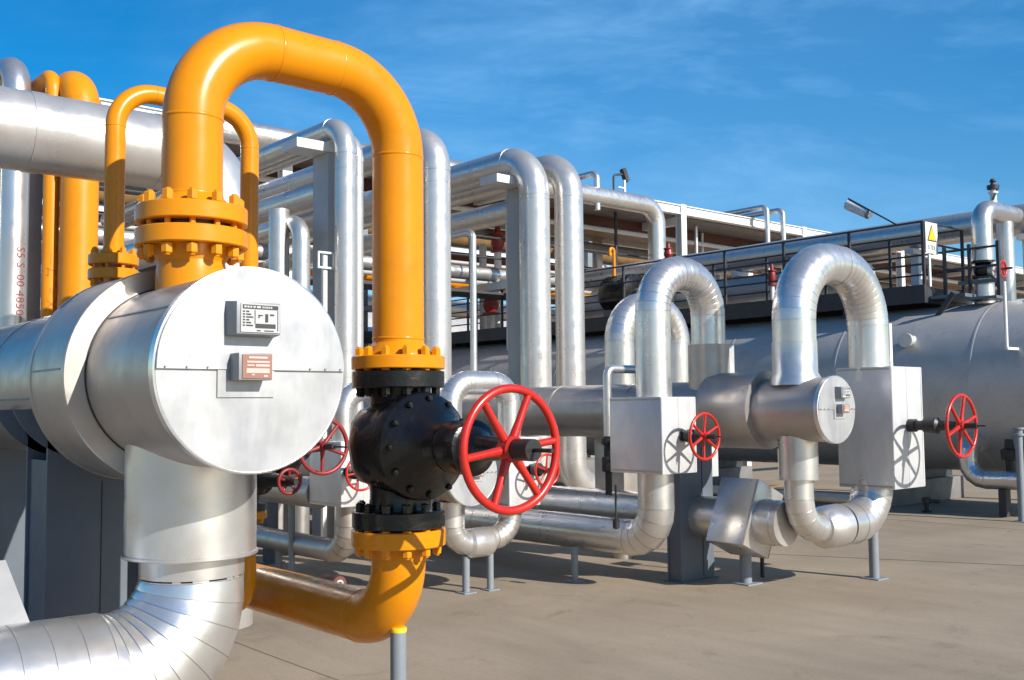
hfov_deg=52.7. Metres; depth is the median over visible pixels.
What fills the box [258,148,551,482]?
riser pipe
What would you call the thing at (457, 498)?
heat exchanger
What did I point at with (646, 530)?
insulated pipe
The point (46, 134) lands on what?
insulated pipe
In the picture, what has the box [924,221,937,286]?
warning sign
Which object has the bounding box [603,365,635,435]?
insulated pipe
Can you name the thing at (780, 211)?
hook pipe
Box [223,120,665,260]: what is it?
insulated pipe
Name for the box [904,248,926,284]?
pipe stanchion
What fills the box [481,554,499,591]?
pipe support
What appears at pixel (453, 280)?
rack pipe
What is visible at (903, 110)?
sky
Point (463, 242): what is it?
rack pipe
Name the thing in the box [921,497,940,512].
drain valve
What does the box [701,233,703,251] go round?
hanger pipe
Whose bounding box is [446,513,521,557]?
insulated pipe
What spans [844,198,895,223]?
floodlight
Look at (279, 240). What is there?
riser pipe
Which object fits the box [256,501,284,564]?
steel stand
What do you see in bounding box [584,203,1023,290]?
insulated pipe
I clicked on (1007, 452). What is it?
gate valve
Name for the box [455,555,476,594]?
pipe support
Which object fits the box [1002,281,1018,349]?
rod
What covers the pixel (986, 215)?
insulated pipe
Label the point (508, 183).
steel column
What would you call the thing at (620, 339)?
insulated pipe
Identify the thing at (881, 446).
valve box
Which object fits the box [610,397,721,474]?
valve box
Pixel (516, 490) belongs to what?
valve box
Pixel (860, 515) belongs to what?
insulated pipe
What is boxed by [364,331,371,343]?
rack pipe
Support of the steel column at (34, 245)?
on the ground
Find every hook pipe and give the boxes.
[578,171,600,210]
[723,205,769,269]
[740,208,785,271]
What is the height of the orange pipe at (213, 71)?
1.406 m
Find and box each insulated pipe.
[0,86,252,629]
[0,557,244,679]
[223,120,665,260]
[256,506,355,561]
[258,473,674,555]
[259,182,312,224]
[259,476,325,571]
[262,200,506,271]
[332,382,369,440]
[439,370,520,436]
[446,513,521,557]
[531,485,797,545]
[554,475,849,503]
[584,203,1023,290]
[584,263,875,318]
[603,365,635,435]
[605,293,689,384]
[635,257,725,396]
[751,499,782,546]
[772,243,889,380]
[784,474,892,548]
[958,434,1016,516]
[971,200,1023,303]
[995,221,1016,301]
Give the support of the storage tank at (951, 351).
on the ground
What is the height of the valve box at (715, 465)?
0.360 m
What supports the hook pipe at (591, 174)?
attached to the insulated pipe at (649, 209)
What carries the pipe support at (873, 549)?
on the ground
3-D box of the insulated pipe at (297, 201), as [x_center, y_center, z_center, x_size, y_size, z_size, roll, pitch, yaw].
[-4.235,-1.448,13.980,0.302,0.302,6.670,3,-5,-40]
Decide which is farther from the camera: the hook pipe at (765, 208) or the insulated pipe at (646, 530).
the hook pipe at (765, 208)
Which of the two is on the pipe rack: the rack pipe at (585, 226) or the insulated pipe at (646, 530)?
the rack pipe at (585, 226)
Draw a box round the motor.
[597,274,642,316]
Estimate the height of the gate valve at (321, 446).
0.485 m
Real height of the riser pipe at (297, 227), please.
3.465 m
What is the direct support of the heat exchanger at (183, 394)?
on the steel stand at (75, 563)
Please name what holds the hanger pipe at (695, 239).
hanging from the pipe rack
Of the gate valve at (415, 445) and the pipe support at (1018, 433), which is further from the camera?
the pipe support at (1018, 433)
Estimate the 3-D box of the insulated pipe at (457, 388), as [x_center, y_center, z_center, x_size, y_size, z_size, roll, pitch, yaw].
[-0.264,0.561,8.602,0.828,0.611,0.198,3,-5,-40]
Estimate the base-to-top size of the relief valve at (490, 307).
1.060 m
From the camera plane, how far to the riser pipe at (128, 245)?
9.35 m
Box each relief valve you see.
[482,299,498,328]
[490,226,504,327]
[663,243,672,258]
[767,264,776,299]
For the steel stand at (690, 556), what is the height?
1.372 m
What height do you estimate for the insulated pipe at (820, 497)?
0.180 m
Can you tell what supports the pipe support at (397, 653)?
on the ground
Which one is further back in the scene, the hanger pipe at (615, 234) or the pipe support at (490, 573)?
the hanger pipe at (615, 234)
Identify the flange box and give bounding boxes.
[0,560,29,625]
[706,477,782,558]
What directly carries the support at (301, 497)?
on the ground
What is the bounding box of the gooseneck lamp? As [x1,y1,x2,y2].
[612,168,629,191]
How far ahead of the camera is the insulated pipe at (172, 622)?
3.52 m
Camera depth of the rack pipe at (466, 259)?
26.01 m
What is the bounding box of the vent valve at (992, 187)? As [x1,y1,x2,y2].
[986,178,998,201]
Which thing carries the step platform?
on the storage tank at (951, 351)
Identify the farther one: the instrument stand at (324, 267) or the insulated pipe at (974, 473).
the insulated pipe at (974, 473)
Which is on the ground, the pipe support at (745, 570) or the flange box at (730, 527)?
the pipe support at (745, 570)
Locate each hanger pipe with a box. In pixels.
[614,212,617,264]
[694,226,697,253]
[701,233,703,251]
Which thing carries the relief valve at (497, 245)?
on the walkway
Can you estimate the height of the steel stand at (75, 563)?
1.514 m
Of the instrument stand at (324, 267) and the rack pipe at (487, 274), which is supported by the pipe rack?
the rack pipe at (487, 274)
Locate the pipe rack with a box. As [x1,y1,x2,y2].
[99,98,1023,349]
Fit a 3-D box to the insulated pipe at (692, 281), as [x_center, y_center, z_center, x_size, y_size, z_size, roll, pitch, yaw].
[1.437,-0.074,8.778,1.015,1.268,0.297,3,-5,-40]
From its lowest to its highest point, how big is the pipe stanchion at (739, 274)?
4.110 m
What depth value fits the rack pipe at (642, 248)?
36.24 m
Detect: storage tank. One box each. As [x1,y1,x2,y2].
[452,300,1023,506]
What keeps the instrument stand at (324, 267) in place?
on the steel column at (321, 153)
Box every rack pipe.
[41,245,596,294]
[41,246,590,296]
[42,191,909,285]
[42,199,608,273]
[42,205,591,270]
[98,226,597,291]
[99,182,998,301]
[259,176,1023,293]
[310,290,555,321]
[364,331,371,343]
[492,228,905,284]
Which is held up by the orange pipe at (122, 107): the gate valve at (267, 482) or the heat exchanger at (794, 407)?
the gate valve at (267, 482)
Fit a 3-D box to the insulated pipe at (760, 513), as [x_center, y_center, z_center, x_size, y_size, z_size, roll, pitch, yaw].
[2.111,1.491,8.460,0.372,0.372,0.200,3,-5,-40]
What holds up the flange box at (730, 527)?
attached to the insulated pipe at (600, 502)
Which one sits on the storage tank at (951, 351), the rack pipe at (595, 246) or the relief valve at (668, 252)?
the relief valve at (668, 252)
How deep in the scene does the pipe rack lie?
27.36 m
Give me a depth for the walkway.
17.60 m
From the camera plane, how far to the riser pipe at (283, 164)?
11.21 m
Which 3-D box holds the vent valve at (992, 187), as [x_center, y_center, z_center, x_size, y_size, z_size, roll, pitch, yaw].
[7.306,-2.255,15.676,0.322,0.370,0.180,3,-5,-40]
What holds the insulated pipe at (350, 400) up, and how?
attached to the heat exchanger at (457, 498)
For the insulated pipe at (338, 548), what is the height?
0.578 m
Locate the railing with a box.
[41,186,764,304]
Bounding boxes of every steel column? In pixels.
[27,173,42,321]
[281,137,334,538]
[480,173,520,384]
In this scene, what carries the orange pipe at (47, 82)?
on the ground
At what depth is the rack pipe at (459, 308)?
29.20 m
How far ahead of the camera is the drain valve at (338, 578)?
8.15 m
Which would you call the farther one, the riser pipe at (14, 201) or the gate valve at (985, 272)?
the gate valve at (985, 272)
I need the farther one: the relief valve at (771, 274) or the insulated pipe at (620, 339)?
the relief valve at (771, 274)
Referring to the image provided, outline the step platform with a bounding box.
[930,240,1007,302]
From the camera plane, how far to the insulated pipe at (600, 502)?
9.49 m
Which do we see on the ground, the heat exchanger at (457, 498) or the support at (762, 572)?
the support at (762, 572)
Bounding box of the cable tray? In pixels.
[259,182,1023,298]
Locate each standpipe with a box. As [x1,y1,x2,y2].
[451,229,476,370]
[479,244,486,328]
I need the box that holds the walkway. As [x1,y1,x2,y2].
[451,220,966,346]
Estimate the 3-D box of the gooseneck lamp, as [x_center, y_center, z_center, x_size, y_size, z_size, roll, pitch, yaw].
[2.665,-3.882,25.276,0.578,0.683,0.175,3,-5,-40]
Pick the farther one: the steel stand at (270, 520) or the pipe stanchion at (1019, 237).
the pipe stanchion at (1019, 237)
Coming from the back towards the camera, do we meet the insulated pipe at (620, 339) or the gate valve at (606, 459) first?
the insulated pipe at (620, 339)
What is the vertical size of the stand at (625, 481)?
1.220 m
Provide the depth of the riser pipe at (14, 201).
6.93 m
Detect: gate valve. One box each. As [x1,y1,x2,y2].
[257,468,301,510]
[275,419,348,479]
[348,369,559,531]
[601,436,611,494]
[972,259,1012,279]
[1000,439,1023,470]
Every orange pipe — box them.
[31,70,59,317]
[44,71,100,307]
[88,85,266,610]
[134,22,444,370]
[246,527,445,642]
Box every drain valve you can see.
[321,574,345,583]
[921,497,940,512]
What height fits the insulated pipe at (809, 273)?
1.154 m
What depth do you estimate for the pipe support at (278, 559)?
9.36 m
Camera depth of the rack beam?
27.94 m
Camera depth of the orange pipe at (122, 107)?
4.49 m
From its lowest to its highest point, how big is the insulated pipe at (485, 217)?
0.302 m
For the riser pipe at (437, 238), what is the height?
4.764 m
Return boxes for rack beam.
[259,167,1023,293]
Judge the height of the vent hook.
1.592 m
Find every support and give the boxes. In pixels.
[275,551,282,568]
[390,626,406,679]
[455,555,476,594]
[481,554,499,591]
[565,546,584,583]
[729,555,762,585]
[760,484,780,576]
[860,532,888,580]
[1012,427,1023,522]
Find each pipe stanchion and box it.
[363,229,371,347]
[584,241,594,457]
[731,271,752,465]
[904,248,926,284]
[1016,233,1023,274]
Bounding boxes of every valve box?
[310,440,369,507]
[479,436,559,505]
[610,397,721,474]
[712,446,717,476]
[836,366,985,489]
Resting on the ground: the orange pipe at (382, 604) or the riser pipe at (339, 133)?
the riser pipe at (339, 133)
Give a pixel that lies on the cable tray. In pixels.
(608, 238)
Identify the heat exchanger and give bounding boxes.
[0,222,343,563]
[274,439,496,527]
[364,340,855,480]
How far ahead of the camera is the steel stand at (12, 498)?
5.65 m
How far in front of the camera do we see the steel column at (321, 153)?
11.14 m
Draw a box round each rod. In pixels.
[889,323,892,365]
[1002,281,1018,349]
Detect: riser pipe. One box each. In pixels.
[0,57,30,327]
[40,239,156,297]
[100,119,356,554]
[125,136,363,414]
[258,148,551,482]
[258,215,309,533]
[259,128,451,544]
[268,208,289,529]
[289,154,594,487]
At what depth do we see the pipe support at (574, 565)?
8.88 m
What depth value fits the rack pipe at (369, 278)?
23.88 m
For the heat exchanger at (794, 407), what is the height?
1.127 m
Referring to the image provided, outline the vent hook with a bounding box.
[608,247,615,275]
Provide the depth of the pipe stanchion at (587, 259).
31.23 m
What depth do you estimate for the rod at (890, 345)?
9.24 m
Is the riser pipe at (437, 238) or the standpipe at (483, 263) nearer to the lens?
the riser pipe at (437, 238)
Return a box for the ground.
[216,457,1023,679]
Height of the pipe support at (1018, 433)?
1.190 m
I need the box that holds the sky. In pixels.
[0,0,1023,306]
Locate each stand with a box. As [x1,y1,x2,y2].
[0,409,127,621]
[0,449,137,602]
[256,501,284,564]
[317,251,333,536]
[594,437,637,558]
[663,441,718,583]
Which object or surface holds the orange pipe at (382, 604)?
on the pipe support at (397, 653)
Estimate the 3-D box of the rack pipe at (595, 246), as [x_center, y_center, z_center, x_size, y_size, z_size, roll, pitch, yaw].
[5.641,-2.285,30.484,44.000,0.280,0.280,3,-5,-40]
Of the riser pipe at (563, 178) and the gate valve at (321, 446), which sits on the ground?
the riser pipe at (563, 178)
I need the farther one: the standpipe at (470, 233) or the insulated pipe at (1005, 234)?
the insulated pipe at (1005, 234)
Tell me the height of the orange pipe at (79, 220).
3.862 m
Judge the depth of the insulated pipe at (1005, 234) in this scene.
15.71 m

